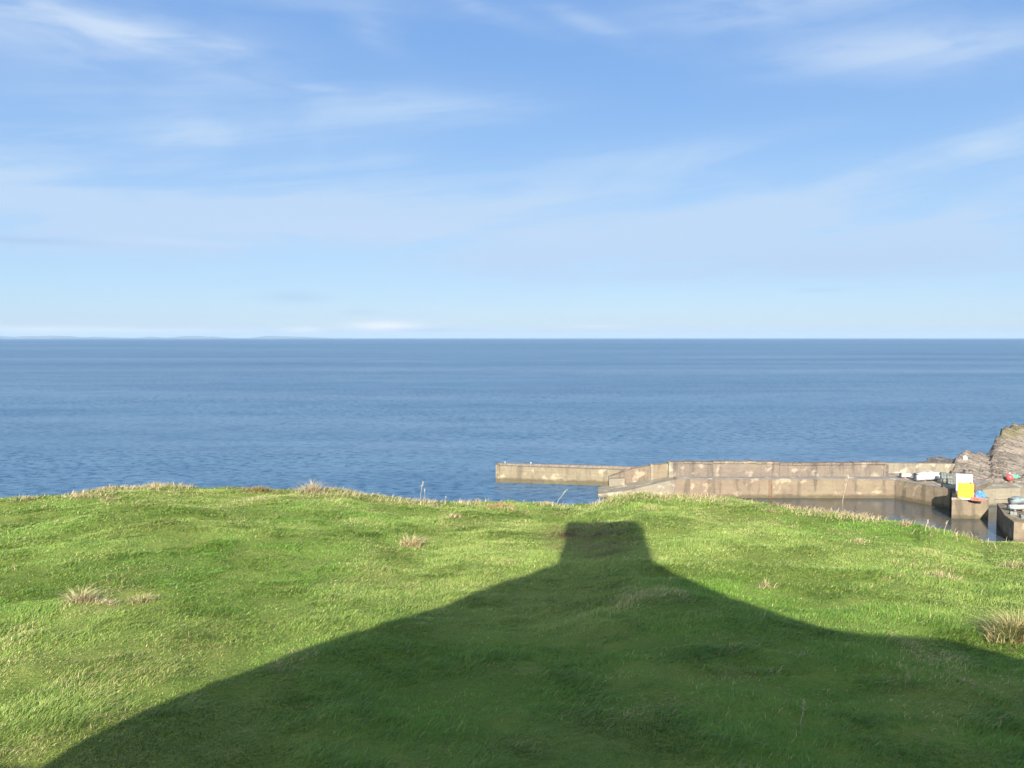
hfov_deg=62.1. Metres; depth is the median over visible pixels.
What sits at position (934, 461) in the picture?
sea rock
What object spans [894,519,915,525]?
grass tussock
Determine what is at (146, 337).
hills
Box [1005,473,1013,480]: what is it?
mooring buoy
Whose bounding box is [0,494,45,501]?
grass tussock
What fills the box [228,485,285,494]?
grass tussock
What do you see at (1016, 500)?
motor boat
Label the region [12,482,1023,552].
dry grass
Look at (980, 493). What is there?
folded tarpaulin
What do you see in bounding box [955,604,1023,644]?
grass tussock
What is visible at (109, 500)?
grass tussock
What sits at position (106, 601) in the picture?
grass tussock
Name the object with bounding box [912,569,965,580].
grass tussock
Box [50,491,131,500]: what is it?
grass tussock
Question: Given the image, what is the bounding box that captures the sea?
[0,338,1023,504]
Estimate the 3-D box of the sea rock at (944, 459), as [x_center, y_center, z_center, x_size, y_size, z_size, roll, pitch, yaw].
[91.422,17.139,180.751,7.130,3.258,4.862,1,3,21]
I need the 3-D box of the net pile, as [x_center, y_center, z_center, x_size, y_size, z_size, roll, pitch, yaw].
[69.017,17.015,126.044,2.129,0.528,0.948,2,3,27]
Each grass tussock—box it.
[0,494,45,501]
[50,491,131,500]
[53,580,112,605]
[94,596,130,606]
[98,495,121,501]
[119,481,185,488]
[119,591,163,605]
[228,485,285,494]
[235,495,277,499]
[288,478,329,493]
[391,532,435,548]
[438,512,464,517]
[475,501,525,508]
[526,501,560,506]
[633,505,679,511]
[754,579,783,588]
[846,536,871,542]
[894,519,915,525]
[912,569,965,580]
[948,530,989,541]
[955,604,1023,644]
[976,614,1003,627]
[992,558,1023,568]
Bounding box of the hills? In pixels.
[0,336,318,337]
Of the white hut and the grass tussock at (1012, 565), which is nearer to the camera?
the grass tussock at (1012, 565)
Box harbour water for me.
[602,497,1009,541]
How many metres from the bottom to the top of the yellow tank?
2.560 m
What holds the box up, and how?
on the side quay at (1011, 527)
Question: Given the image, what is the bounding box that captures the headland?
[950,423,1023,499]
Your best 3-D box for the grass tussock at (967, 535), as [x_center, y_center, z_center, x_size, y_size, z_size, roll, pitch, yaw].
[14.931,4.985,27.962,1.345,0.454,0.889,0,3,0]
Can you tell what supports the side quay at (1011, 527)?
in the harbour water
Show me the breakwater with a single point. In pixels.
(572, 474)
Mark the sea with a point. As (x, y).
(456, 419)
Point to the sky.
(169, 168)
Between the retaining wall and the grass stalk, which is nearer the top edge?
the retaining wall
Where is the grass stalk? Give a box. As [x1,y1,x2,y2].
[800,700,805,732]
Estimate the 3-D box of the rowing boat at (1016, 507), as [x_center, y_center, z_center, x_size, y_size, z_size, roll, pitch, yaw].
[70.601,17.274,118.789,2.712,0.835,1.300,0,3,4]
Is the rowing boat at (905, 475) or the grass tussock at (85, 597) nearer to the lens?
the grass tussock at (85, 597)
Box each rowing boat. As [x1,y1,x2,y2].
[899,473,911,478]
[1007,504,1023,510]
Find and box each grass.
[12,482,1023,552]
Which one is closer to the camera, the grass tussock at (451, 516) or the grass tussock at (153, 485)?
the grass tussock at (451, 516)
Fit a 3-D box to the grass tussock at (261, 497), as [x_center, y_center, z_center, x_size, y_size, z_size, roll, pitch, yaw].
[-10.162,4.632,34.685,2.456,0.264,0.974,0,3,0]
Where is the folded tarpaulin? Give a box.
[973,490,986,497]
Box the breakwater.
[496,463,637,485]
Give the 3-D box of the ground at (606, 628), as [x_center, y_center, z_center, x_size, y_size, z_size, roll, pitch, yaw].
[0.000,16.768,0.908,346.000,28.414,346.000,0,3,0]
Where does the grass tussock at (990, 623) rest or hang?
on the ground at (606, 628)
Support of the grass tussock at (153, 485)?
on the ground at (606, 628)
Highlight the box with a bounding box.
[1009,511,1017,514]
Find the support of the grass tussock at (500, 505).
on the ground at (606, 628)
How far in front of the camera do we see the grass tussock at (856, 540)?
25.39 m
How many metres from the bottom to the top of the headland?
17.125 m
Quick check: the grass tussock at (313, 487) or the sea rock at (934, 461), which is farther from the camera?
the sea rock at (934, 461)
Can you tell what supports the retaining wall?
on the headland
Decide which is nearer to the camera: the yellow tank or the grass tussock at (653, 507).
the grass tussock at (653, 507)
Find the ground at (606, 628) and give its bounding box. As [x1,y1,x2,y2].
[0,486,1023,767]
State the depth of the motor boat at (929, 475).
140.80 m
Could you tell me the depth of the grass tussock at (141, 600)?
17.07 m
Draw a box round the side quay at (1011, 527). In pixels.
[996,503,1023,541]
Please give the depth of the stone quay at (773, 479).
144.10 m
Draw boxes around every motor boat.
[913,471,939,481]
[1008,496,1023,504]
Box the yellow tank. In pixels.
[957,482,975,499]
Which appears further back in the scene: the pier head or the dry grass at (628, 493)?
the pier head
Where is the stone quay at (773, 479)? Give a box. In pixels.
[598,460,990,508]
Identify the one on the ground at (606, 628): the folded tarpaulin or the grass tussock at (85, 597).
the grass tussock at (85, 597)
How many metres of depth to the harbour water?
132.39 m
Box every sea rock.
[917,459,951,462]
[926,457,952,462]
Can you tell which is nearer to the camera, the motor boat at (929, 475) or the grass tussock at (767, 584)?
the grass tussock at (767, 584)
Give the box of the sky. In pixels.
[0,0,1023,337]
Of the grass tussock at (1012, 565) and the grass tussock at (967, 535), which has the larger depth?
the grass tussock at (967, 535)
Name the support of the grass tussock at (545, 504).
on the ground at (606, 628)
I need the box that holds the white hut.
[956,473,972,493]
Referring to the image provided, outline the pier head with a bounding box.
[951,489,989,518]
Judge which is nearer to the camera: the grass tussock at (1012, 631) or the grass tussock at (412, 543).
the grass tussock at (1012, 631)
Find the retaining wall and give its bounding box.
[982,483,1023,505]
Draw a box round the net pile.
[970,497,984,500]

